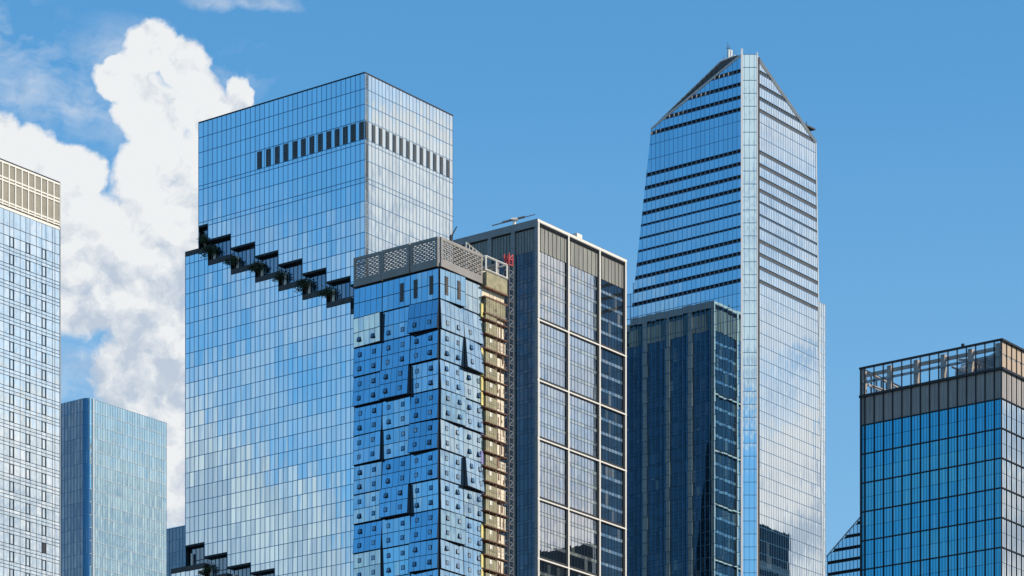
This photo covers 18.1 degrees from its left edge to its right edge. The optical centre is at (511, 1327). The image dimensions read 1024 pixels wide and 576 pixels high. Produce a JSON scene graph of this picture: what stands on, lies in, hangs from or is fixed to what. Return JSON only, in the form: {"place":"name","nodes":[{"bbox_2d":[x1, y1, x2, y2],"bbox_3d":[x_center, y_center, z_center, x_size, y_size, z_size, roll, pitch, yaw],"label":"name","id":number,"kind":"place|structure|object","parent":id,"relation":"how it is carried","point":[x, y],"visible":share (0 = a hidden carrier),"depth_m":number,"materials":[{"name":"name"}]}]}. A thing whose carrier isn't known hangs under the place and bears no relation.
{"place":"outdoors","nodes":[
{"label":"outdoors","id":0,"kind":"place"},
{"bbox_2d":[0,158,60,575],"bbox_3d":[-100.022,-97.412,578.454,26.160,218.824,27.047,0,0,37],"label":"pale residential tower","id":1,"kind":"structure","parent":0,"point":[30,372],"depth_m":575.41,"materials":[{"name":"white glass"}]},
{"bbox_2d":[61,398,166,575],"bbox_3d":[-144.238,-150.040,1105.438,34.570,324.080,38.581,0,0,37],"label":"rounded corner tower","id":2,"kind":"structure","parent":0,"point":[113,490],"depth_m":1089.01,"materials":[{"name":"blue glass"}]},
{"bbox_2d":[167,525,184,575],"bbox_3d":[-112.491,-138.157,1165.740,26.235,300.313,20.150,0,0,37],"label":"navy block","id":3,"kind":"structure","parent":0,"point":[175,547],"depth_m":1159.92,"materials":[{"name":"blue glass"}]},
{"bbox_2d":[171,72,452,575],"bbox_3d":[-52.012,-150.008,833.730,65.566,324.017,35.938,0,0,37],"label":"terraced tower","id":4,"kind":"structure","parent":0,"point":[325,185],"depth_m":816.83,"materials":[{"name":"glass"}]},
{"bbox_2d":[197,231,207,245],"bbox_3d":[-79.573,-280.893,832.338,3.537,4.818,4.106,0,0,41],"label":"terrace tree","id":5,"kind":"object","parent":4,"relation":"on","point":[203,238],"visible":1,"depth_m":831.68,"materials":[{"name":"green plant"}]},
{"bbox_2d":[200,246,212,257],"bbox_3d":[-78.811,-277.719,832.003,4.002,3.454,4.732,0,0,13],"label":"terrace tree","id":6,"kind":"object","parent":4,"relation":"on","point":[205,248],"visible":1,"depth_m":831.01,"materials":[{"name":"green plant"}]},
{"bbox_2d":[201,562,213,575],"bbox_3d":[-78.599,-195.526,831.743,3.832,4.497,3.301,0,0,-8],"label":"terrace tree","id":7,"kind":"object","parent":4,"relation":"on","point":[207,570],"visible":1,"depth_m":831.27,"materials":[{"name":"green plant"}]},
{"bbox_2d":[206,243,218,259],"bbox_3d":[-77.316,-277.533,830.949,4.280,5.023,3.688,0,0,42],"label":"terrace tree","id":8,"kind":"object","parent":4,"relation":"on","point":[214,250],"visible":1,"depth_m":830.55,"materials":[{"name":"green plant"}]},
{"bbox_2d":[222,258,233,265],"bbox_3d":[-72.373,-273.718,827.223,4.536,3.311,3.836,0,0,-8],"label":"terrace tree","id":9,"kind":"object","parent":4,"relation":"on","point":[226,262],"visible":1,"depth_m":826.53,"materials":[{"name":"green plant"}]},
{"bbox_2d":[227,255,240,268],"bbox_3d":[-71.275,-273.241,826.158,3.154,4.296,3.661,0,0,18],"label":"terrace tree","id":10,"kind":"object","parent":4,"relation":"on","point":[234,262],"visible":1,"depth_m":825.66,"materials":[{"name":"green plant"}]},
{"bbox_2d":[244,261,260,274],"bbox_3d":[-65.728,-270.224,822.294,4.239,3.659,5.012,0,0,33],"label":"terrace tree","id":11,"kind":"object","parent":4,"relation":"on","point":[251,267],"visible":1,"depth_m":821.52,"materials":[{"name":"green plant"}]},
{"bbox_2d":[250,258,265,276],"bbox_3d":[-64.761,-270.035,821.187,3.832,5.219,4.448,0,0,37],"label":"terrace tree","id":12,"kind":"object","parent":4,"relation":"on","point":[257,266],"visible":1,"depth_m":820.60,"materials":[{"name":"green plant"}]},
{"bbox_2d":[276,267,287,284],"bbox_3d":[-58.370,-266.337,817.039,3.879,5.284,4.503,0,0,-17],"label":"terrace tree","id":13,"kind":"object","parent":4,"relation":"on","point":[281,275],"visible":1,"depth_m":816.24,"materials":[{"name":"green plant"}]},
{"bbox_2d":[294,279,307,291],"bbox_3d":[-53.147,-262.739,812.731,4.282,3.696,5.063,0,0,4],"label":"terrace tree","id":14,"kind":"object","parent":4,"relation":"on","point":[298,282],"visible":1,"depth_m":811.64,"materials":[{"name":"green plant"}]},
{"bbox_2d":[297,275,313,293],"bbox_3d":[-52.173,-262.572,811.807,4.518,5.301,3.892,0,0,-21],"label":"terrace tree","id":15,"kind":"object","parent":4,"relation":"on","point":[305,284],"visible":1,"depth_m":811.16,"materials":[{"name":"green plant"}]},
{"bbox_2d":[316,289,330,298],"bbox_3d":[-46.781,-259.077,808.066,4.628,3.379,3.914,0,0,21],"label":"terrace tree","id":16,"kind":"object","parent":4,"relation":"on","point":[322,293],"visible":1,"depth_m":807.26,"materials":[{"name":"green plant"}]},
{"bbox_2d":[322,284,336,301],"bbox_3d":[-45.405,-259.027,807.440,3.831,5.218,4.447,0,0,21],"label":"terrace tree","id":17,"kind":"object","parent":4,"relation":"on","point":[330,293],"visible":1,"depth_m":806.77,"materials":[{"name":"green plant"}]},
{"bbox_2d":[0,0,1023,575],"label":"sky","id":18,"kind":"structure","parent":0,"point":[915,108],"materials":[{"name":"blue"}]},
{"bbox_2d":[627,49,825,575],"bbox_3d":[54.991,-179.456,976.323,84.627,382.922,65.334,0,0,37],"label":"pointed tower","id":19,"kind":"structure","parent":0,"point":[726,392],"depth_m":938.62,"materials":[{"name":"blue glass"}]},
{"bbox_2d":[725,42,732,58],"bbox_3d":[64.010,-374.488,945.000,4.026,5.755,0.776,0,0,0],"label":"roof antenna","id":20,"kind":"object","parent":19,"relation":"on","point":[729,53],"visible":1,"depth_m":944.82,"materials":[{"name":"metal"}]},
{"bbox_2d":[826,517,859,575],"bbox_3d":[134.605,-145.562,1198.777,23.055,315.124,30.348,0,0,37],"label":"slant topped tower","id":21,"kind":"structure","parent":0,"point":[843,558],"depth_m":1188.55,"materials":[{"name":"blue glass"}]},
{"bbox_2d":[859,338,1023,575],"bbox_3d":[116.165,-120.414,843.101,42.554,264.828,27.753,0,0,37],"label":"cage crowned tower","id":22,"kind":"structure","parent":0,"point":[942,476],"depth_m":829.74,"materials":[{"name":"blue glass"}]},
{"label":"ground","id":23,"kind":"structure","parent":0,"visible":0},
{"bbox_2d":[352,236,508,575],"bbox_3d":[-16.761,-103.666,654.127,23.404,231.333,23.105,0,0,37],"label":"folded panel tower","id":24,"kind":"structure","parent":23,"relation":"on","point":[429,399],"depth_m":646.60,"materials":[{"name":"glass"}]},
{"bbox_2d":[503,253,513,575],"bbox_3d":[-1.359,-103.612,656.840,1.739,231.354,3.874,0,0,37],"label":"hoist mast","id":25,"kind":"object","parent":24,"relation":"attached to","point":[508,259],"visible":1,"depth_m":657.51,"materials":[{"name":"metal"}]},
{"bbox_2d":[453,218,626,575],"bbox_3d":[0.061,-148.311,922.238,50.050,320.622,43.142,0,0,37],"label":"framed tower","id":26,"kind":"structure","parent":23,"relation":"on","point":[570,404],"depth_m":901.53,"materials":[{"name":"beige glass"}]},
{"bbox_2d":[492,214,534,225],"bbox_3d":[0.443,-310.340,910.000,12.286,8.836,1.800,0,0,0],"label":"roof crane","id":27,"kind":"object","parent":26,"relation":"on","point":[514,219],"visible":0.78,"depth_m":909.73,"materials":[{"name":"beige metal"}]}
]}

